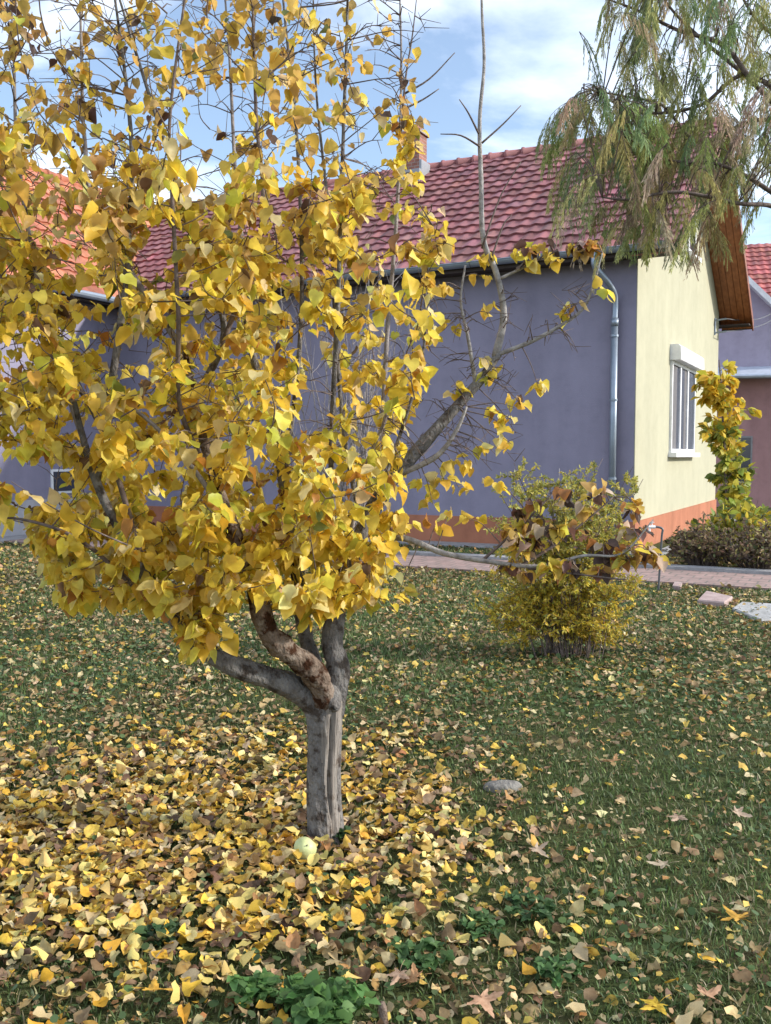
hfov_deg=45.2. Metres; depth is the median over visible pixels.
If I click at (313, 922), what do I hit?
fallen leaf
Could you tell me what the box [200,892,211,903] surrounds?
fallen leaf
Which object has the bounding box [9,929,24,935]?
fallen leaf
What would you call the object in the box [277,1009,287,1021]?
fallen leaf
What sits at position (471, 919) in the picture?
fallen leaf
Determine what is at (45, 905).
fallen leaf
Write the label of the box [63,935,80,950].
fallen leaf
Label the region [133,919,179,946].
weed
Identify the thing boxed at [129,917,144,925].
fallen leaf
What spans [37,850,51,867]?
fallen leaf
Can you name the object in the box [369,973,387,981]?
fallen leaf
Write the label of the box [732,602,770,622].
paving slab
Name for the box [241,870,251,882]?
fallen leaf
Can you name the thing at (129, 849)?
fallen leaf
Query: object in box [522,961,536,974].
fallen leaf
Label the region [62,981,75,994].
fallen leaf
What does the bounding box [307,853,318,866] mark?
fallen leaf
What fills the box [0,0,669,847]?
fruit tree
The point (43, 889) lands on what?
fallen leaf
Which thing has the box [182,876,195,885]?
fallen leaf
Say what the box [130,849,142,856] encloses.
fallen leaf
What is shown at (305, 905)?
fallen leaf
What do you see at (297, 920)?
fallen leaf
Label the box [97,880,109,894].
fallen leaf
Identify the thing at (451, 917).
fallen leaf
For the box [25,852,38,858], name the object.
fallen leaf
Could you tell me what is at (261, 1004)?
fallen leaf
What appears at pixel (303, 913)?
fallen leaf
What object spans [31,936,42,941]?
fallen leaf
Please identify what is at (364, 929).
fallen leaf
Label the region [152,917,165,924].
fallen leaf
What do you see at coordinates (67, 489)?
cellar window
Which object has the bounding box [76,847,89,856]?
fallen leaf
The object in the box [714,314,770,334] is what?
cable bracket
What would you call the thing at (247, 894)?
fallen leaf
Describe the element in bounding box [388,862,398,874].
fallen leaf
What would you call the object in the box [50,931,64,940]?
fallen leaf
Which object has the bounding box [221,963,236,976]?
fallen leaf
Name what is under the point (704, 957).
fallen leaf
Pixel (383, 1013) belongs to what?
wooden stub
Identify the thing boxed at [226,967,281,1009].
weed
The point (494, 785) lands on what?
stone
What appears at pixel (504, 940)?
fallen leaf
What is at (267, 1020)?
fallen leaf
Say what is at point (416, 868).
fallen leaf
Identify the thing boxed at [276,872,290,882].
fallen leaf
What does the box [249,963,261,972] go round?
fallen leaf
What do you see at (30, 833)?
fallen leaf
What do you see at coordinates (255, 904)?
fallen leaf
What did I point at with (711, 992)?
lobed leaf
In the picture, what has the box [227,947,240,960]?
fallen leaf
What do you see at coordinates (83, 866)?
fallen leaf
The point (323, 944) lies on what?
fallen leaf
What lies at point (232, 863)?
fallen leaf
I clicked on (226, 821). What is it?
fallen leaf
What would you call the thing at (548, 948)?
fallen leaf
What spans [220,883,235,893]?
fallen leaf
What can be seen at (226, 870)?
fallen leaf
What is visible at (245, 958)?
fallen leaf
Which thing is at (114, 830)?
fallen leaf
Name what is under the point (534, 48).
sky
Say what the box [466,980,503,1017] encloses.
lobed leaf
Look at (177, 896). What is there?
fallen leaf
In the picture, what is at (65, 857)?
fallen leaf
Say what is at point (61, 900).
fallen leaf
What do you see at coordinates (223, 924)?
fallen leaf
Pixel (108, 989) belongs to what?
fallen leaf
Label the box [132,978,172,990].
lobed leaf
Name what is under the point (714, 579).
path
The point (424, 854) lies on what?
fallen leaf
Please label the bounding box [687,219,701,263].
attic window
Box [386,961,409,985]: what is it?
lobed leaf
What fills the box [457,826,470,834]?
fallen leaf
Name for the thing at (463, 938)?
fallen leaf
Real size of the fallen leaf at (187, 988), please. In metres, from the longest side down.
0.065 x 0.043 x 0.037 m
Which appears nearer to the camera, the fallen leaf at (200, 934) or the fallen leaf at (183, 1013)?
the fallen leaf at (183, 1013)
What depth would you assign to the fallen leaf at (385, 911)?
3.23 m
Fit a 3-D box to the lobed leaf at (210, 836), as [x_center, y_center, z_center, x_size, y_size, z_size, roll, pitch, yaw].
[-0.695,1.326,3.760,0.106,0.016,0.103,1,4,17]
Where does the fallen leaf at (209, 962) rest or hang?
on the leaf litter
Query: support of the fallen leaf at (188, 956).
on the leaf litter
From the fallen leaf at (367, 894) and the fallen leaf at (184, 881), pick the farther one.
the fallen leaf at (184, 881)
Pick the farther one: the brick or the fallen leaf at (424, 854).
the brick
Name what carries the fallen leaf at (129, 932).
on the leaf litter
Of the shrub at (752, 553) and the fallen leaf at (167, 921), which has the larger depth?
the shrub at (752, 553)
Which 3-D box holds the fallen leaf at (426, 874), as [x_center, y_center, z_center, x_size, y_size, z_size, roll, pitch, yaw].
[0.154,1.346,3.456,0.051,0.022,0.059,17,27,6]
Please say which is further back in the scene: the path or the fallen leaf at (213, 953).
the path
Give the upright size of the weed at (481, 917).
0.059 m
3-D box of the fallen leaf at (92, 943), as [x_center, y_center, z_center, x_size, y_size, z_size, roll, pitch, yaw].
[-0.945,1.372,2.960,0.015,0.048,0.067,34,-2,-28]
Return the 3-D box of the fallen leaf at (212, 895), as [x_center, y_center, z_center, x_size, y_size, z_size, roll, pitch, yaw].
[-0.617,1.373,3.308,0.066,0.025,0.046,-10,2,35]
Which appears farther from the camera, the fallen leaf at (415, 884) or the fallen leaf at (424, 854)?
the fallen leaf at (424, 854)
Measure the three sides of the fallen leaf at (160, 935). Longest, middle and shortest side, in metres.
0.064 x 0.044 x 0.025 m
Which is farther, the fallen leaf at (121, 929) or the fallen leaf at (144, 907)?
the fallen leaf at (144, 907)
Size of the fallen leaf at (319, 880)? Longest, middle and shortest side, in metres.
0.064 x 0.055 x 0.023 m
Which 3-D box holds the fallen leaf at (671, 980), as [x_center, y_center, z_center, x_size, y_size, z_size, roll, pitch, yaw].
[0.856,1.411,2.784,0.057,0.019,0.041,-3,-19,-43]
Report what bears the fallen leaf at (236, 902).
on the leaf litter
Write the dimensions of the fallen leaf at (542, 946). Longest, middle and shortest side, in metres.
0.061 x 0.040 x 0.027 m
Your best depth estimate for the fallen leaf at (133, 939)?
2.99 m
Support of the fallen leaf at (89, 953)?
on the leaf litter
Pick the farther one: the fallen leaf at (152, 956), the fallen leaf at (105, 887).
the fallen leaf at (105, 887)
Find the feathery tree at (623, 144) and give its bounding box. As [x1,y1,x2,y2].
[534,0,770,292]
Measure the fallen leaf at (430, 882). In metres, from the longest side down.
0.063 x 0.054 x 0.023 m
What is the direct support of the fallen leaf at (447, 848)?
on the leaf litter
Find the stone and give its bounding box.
[483,780,521,792]
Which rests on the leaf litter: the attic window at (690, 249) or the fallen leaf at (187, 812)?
the fallen leaf at (187, 812)
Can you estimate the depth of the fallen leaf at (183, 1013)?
2.61 m
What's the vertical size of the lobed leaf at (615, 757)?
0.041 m
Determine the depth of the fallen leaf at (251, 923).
3.09 m
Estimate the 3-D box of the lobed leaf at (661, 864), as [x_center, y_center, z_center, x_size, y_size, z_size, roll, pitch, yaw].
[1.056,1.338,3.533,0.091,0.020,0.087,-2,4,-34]
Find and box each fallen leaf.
[5,876,21,885]
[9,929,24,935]
[22,897,36,914]
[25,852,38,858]
[25,906,43,912]
[28,829,38,842]
[28,1018,43,1023]
[30,946,48,959]
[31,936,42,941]
[32,1006,51,1018]
[35,877,49,882]
[35,883,46,891]
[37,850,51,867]
[37,901,50,912]
[37,912,43,918]
[40,968,53,981]
[43,873,55,881]
[45,1013,65,1023]
[48,914,61,922]
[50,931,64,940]
[51,943,61,953]
[52,897,68,906]
[52,985,69,999]
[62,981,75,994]
[63,854,74,860]
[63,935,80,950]
[71,891,81,904]
[72,809,81,817]
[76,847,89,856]
[78,934,96,949]
[79,862,95,873]
[79,927,93,931]
[82,875,94,884]
[83,948,94,957]
[85,911,100,924]
[87,935,94,948]
[92,997,108,1006]
[94,916,109,924]
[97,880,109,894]
[98,947,111,956]
[100,983,113,999]
[103,827,118,834]
[103,938,121,953]
[106,919,116,929]
[113,914,128,929]
[119,874,133,885]
[119,926,135,931]
[120,924,134,939]
[123,971,140,980]
[123,993,138,1002]
[126,846,136,854]
[127,932,140,952]
[127,946,139,959]
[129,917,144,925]
[129,961,141,972]
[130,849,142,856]
[132,958,146,974]
[139,901,147,915]
[143,854,158,861]
[149,948,163,959]
[151,949,167,958]
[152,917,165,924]
[156,931,173,940]
[157,884,163,900]
[162,892,176,902]
[163,940,178,952]
[164,919,174,935]
[170,980,179,1003]
[171,894,182,900]
[177,923,190,936]
[177,1003,190,1023]
[178,935,186,944]
[180,896,194,903]
[180,903,195,918]
[181,968,199,982]
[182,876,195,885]
[182,951,197,961]
[182,979,202,996]
[183,810,192,816]
[184,856,195,865]
[194,929,209,938]
[194,983,209,997]
[198,973,212,983]
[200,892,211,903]
[201,959,219,973]
[206,892,221,896]
[208,952,221,956]
[209,792,217,804]
[215,907,225,918]
[219,810,227,819]
[220,839,233,847]
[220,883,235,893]
[221,818,234,829]
[221,917,233,930]
[221,960,230,974]
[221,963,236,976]
[222,804,233,814]
[223,866,233,878]
[224,858,237,867]
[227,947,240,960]
[228,897,244,908]
[228,991,242,997]
[231,904,244,919]
[236,909,246,923]
[236,940,251,947]
[237,828,247,835]
[239,950,254,966]
[240,843,251,851]
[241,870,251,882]
[241,887,254,899]
[243,904,249,914]
[245,916,262,932]
[246,899,263,912]
[246,932,259,939]
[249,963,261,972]
[250,823,260,829]
[253,870,266,878]
[254,940,269,951]
[256,1000,274,1009]
[259,906,273,914]
[260,1016,273,1023]
[266,929,279,940]
[272,884,284,893]
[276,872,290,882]
[276,894,287,908]
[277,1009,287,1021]
[282,877,294,887]
[285,826,299,835]
[293,917,306,925]
[299,907,310,917]
[301,901,313,913]
[306,916,322,929]
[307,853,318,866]
[308,874,322,885]
[314,834,328,840]
[317,939,332,950]
[319,850,327,858]
[325,903,340,920]
[330,870,343,882]
[333,849,343,857]
[345,971,360,978]
[351,906,364,923]
[354,926,370,930]
[362,889,379,903]
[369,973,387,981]
[381,905,394,916]
[385,841,398,848]
[386,796,397,805]
[386,1001,393,1011]
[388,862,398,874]
[392,905,408,914]
[399,901,406,911]
[401,969,410,981]
[406,901,415,913]
[412,881,426,891]
[412,910,431,922]
[413,859,425,871]
[419,865,431,879]
[422,851,432,857]
[424,880,436,888]
[426,904,438,910]
[431,849,445,860]
[436,911,448,923]
[442,843,454,852]
[444,913,457,926]
[454,956,468,964]
[456,933,470,942]
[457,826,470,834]
[462,1017,478,1023]
[466,915,480,925]
[469,883,479,893]
[498,933,515,949]
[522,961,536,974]
[530,940,544,951]
[534,921,547,937]
[538,983,557,994]
[540,945,552,956]
[564,1002,586,1012]
[565,923,582,933]
[572,942,587,960]
[641,995,654,1012]
[647,926,659,933]
[664,977,678,982]
[675,1010,693,1023]
[685,1000,705,1017]
[697,953,715,960]
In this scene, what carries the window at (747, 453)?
in the neighbour house at (748, 351)
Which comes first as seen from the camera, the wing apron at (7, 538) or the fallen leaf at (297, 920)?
the fallen leaf at (297, 920)
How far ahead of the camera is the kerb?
12.74 m
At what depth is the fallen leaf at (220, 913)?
3.14 m
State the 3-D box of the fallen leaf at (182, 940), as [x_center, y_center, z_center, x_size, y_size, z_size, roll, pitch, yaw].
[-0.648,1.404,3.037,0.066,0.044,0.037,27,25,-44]
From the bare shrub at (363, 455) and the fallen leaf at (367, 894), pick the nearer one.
the fallen leaf at (367, 894)
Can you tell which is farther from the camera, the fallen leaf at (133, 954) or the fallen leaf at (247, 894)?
the fallen leaf at (247, 894)
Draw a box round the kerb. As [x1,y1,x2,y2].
[88,534,770,574]
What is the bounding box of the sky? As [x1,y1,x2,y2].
[0,0,770,244]
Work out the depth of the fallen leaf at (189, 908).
3.17 m
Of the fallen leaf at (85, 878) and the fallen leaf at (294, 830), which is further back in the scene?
the fallen leaf at (294, 830)
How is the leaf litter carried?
on the ground at (508, 919)
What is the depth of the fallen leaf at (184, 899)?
3.22 m
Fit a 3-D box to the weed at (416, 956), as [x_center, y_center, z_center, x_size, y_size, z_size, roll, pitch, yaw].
[0.123,1.393,2.895,0.190,0.070,0.200,-1,4,-21]
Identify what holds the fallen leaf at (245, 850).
on the leaf litter
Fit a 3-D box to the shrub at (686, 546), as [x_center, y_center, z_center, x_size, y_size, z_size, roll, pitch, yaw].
[4.536,0.403,13.175,1.255,0.804,1.078,0,3,0]
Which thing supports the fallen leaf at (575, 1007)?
on the leaf litter
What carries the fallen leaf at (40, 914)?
on the leaf litter
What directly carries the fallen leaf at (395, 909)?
on the leaf litter
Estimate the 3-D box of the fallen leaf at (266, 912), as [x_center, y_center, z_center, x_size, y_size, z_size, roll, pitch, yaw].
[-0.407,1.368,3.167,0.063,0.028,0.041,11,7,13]
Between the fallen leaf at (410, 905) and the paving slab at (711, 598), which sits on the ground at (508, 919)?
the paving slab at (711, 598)
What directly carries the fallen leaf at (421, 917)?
on the leaf litter
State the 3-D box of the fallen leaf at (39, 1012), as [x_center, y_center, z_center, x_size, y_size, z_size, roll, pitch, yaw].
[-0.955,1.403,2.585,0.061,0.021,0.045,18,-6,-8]
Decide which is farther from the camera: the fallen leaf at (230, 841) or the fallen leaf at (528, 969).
the fallen leaf at (230, 841)
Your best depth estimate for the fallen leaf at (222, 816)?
4.00 m
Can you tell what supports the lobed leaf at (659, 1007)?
on the leaf litter
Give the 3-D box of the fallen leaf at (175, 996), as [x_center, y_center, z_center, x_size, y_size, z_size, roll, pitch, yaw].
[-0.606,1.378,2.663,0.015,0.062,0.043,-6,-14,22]
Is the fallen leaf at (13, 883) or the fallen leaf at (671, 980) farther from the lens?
the fallen leaf at (13, 883)
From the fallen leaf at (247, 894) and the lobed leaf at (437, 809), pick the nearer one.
the fallen leaf at (247, 894)
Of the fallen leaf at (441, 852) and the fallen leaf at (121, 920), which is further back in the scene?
the fallen leaf at (441, 852)
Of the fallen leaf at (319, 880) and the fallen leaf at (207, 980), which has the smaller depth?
the fallen leaf at (207, 980)
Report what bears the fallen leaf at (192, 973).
on the leaf litter
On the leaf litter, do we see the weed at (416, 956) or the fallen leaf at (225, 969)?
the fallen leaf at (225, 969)
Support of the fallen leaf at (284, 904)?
on the leaf litter
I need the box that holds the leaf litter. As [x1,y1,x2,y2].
[0,540,770,1023]
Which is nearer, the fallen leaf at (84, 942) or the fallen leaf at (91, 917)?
the fallen leaf at (84, 942)
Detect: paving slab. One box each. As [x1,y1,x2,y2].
[697,591,732,606]
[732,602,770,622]
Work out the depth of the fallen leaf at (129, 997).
2.65 m
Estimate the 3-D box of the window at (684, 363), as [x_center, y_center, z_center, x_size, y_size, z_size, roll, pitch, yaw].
[6.146,-2.197,18.859,0.210,2.150,2.720,2,4,28]
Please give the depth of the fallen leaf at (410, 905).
3.18 m
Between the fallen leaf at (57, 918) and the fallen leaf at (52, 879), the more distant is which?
the fallen leaf at (52, 879)
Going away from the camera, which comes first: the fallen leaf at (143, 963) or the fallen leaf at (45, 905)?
the fallen leaf at (143, 963)
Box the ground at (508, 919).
[0,507,770,1023]
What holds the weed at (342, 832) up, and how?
on the ground at (508, 919)
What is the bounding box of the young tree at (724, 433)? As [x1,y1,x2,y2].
[691,359,761,555]
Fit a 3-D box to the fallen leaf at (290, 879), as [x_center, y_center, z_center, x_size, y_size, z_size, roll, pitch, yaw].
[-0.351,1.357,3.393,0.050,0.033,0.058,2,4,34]
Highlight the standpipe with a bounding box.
[648,522,663,590]
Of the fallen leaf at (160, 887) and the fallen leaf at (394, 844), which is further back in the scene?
the fallen leaf at (394, 844)
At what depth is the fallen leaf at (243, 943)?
2.98 m
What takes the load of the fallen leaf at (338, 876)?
on the leaf litter
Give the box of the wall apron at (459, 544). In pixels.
[246,532,666,554]
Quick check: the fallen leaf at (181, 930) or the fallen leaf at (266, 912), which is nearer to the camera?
the fallen leaf at (181, 930)
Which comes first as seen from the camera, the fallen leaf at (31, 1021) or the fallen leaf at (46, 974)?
the fallen leaf at (31, 1021)
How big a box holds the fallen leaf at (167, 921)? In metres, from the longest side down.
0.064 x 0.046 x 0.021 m
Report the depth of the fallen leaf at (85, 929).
3.05 m
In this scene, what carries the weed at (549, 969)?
on the ground at (508, 919)
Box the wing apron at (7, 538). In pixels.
[0,535,26,542]
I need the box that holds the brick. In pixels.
[672,581,681,590]
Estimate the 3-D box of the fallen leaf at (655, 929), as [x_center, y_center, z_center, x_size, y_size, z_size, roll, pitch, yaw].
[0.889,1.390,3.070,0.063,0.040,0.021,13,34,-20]
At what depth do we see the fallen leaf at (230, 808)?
4.08 m
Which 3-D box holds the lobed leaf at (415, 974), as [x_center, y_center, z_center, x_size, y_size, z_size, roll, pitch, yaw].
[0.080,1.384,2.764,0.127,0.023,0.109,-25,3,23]
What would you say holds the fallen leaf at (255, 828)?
on the leaf litter
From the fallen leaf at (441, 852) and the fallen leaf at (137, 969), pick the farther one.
the fallen leaf at (441, 852)
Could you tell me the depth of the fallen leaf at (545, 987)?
2.75 m
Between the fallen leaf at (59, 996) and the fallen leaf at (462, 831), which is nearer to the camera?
the fallen leaf at (59, 996)
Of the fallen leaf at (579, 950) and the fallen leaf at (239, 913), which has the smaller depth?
the fallen leaf at (579, 950)
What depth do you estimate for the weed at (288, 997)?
2.65 m
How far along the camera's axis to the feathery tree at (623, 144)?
6.88 m
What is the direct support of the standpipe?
on the ground at (508, 919)
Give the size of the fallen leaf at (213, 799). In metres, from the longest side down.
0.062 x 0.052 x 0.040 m
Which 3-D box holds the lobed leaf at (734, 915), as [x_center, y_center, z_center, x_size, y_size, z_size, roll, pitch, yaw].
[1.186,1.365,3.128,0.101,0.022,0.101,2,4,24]
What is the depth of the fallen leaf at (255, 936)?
3.04 m
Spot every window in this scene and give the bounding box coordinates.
[50,469,74,493]
[668,344,703,456]
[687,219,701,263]
[736,436,752,482]
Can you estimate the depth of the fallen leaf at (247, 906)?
3.22 m
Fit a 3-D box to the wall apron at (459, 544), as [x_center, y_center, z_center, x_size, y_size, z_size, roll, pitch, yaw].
[-0.770,0.554,17.608,11.810,0.110,0.586,2,4,28]
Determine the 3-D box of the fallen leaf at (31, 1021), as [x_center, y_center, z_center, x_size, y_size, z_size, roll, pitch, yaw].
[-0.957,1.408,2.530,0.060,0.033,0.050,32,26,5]
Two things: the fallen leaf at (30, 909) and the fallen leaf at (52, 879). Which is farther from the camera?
the fallen leaf at (52, 879)
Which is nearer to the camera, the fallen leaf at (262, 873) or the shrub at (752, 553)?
the fallen leaf at (262, 873)
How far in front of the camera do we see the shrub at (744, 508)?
13.58 m
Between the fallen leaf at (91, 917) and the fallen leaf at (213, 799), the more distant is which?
the fallen leaf at (213, 799)
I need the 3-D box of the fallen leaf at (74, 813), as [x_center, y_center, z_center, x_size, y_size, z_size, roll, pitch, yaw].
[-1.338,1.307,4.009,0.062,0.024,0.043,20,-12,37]
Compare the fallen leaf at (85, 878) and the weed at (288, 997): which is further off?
the fallen leaf at (85, 878)
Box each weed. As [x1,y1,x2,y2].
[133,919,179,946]
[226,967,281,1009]
[275,972,332,1012]
[289,968,380,1023]
[333,825,356,842]
[390,936,454,972]
[453,907,506,940]
[501,887,557,921]
[533,951,584,989]
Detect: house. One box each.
[0,117,753,549]
[715,243,770,507]
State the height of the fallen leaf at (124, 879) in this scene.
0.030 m
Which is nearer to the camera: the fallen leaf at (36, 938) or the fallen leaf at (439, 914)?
the fallen leaf at (36, 938)
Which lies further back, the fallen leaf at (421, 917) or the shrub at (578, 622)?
the shrub at (578, 622)
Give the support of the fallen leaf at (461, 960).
on the leaf litter
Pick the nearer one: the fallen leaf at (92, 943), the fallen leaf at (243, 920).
the fallen leaf at (92, 943)
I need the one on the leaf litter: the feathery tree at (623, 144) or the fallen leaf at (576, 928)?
the fallen leaf at (576, 928)
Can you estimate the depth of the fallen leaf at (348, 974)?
2.79 m
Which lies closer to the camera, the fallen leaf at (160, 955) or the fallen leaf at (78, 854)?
the fallen leaf at (160, 955)
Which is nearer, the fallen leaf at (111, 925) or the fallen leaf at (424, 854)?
the fallen leaf at (111, 925)
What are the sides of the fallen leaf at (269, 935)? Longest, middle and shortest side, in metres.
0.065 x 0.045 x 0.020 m
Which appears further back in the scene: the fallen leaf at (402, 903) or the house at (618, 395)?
the house at (618, 395)
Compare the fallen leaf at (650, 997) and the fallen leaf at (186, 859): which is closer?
the fallen leaf at (650, 997)
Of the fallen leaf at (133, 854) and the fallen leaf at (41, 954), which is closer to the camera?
the fallen leaf at (41, 954)
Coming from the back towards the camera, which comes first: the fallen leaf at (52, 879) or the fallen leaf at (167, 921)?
the fallen leaf at (52, 879)
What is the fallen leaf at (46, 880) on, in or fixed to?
on the leaf litter
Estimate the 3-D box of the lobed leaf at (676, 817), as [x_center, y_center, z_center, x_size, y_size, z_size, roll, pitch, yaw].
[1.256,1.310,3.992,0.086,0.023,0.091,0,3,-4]
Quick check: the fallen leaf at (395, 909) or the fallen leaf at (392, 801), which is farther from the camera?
the fallen leaf at (392, 801)
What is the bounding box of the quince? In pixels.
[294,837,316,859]
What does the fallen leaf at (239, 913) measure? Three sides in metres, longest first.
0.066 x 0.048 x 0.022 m
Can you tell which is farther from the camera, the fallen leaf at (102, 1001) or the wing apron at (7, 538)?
the wing apron at (7, 538)
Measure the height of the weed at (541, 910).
0.066 m
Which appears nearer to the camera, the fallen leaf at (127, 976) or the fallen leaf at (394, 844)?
the fallen leaf at (127, 976)
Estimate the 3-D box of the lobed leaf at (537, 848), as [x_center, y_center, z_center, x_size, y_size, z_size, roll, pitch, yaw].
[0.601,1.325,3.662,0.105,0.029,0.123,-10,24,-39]
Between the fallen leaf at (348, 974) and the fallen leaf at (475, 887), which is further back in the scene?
the fallen leaf at (475, 887)
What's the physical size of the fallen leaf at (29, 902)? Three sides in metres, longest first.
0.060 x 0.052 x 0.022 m
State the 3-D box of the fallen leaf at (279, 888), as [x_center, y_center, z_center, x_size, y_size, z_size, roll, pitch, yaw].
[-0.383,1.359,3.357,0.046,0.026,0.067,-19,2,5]
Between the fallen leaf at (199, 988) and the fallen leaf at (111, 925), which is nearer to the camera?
the fallen leaf at (199, 988)
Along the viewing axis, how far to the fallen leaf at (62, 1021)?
2.59 m
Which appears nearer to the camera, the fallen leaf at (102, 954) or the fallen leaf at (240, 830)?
the fallen leaf at (102, 954)
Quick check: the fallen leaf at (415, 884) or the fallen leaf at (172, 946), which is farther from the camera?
the fallen leaf at (415, 884)
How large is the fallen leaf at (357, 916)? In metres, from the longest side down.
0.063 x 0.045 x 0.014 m
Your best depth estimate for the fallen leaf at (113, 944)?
2.94 m
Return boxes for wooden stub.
[378,1001,388,1023]
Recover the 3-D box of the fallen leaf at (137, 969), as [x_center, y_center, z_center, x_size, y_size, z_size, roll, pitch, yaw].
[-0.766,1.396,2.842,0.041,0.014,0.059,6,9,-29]
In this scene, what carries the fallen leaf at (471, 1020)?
on the leaf litter
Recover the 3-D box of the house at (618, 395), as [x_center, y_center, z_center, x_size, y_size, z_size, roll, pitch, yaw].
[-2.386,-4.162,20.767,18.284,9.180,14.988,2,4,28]
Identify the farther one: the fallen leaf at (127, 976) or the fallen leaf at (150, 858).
the fallen leaf at (150, 858)
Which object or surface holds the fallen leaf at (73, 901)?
on the leaf litter
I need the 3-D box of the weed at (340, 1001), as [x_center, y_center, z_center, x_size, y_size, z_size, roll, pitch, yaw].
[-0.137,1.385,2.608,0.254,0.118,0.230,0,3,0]
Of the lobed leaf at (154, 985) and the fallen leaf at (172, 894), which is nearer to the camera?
the lobed leaf at (154, 985)
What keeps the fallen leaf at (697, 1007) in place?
on the leaf litter
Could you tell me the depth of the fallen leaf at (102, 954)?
2.93 m
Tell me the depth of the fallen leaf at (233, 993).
2.68 m
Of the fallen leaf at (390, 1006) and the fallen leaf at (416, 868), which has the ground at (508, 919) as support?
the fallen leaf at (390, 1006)
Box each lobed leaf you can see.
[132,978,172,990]
[201,833,226,842]
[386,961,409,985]
[399,963,431,984]
[428,806,446,811]
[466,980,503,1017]
[526,841,548,857]
[602,753,623,761]
[640,994,670,1014]
[647,859,678,868]
[668,812,687,820]
[695,984,722,1002]
[721,904,751,922]
[725,805,752,816]
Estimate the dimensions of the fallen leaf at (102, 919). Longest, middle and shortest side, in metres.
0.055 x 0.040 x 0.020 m
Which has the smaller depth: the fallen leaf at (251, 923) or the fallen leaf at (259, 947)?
the fallen leaf at (259, 947)
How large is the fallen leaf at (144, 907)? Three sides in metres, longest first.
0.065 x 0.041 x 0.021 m
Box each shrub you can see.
[255,260,423,569]
[471,457,647,660]
[662,512,749,566]
[673,491,770,563]
[709,517,770,569]
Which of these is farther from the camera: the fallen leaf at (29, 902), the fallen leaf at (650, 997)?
the fallen leaf at (29, 902)
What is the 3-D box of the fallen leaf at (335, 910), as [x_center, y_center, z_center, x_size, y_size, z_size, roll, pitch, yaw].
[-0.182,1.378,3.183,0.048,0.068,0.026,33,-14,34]
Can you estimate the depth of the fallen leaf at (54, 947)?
2.94 m
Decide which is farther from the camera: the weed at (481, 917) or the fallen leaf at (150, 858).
the fallen leaf at (150, 858)
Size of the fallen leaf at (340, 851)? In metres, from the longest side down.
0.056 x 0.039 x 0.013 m
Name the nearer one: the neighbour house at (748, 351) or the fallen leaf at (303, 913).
the fallen leaf at (303, 913)
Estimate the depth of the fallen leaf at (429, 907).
3.23 m
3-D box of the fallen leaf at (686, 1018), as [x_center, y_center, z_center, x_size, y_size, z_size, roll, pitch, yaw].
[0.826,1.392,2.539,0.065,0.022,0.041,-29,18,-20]
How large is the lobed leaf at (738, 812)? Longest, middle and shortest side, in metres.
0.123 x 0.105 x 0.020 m
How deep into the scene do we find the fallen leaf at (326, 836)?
3.77 m
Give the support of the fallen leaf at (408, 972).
on the leaf litter
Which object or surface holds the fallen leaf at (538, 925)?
on the leaf litter
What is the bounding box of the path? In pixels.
[4,537,770,590]
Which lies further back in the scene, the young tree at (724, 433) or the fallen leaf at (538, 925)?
the young tree at (724, 433)
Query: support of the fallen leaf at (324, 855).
on the leaf litter

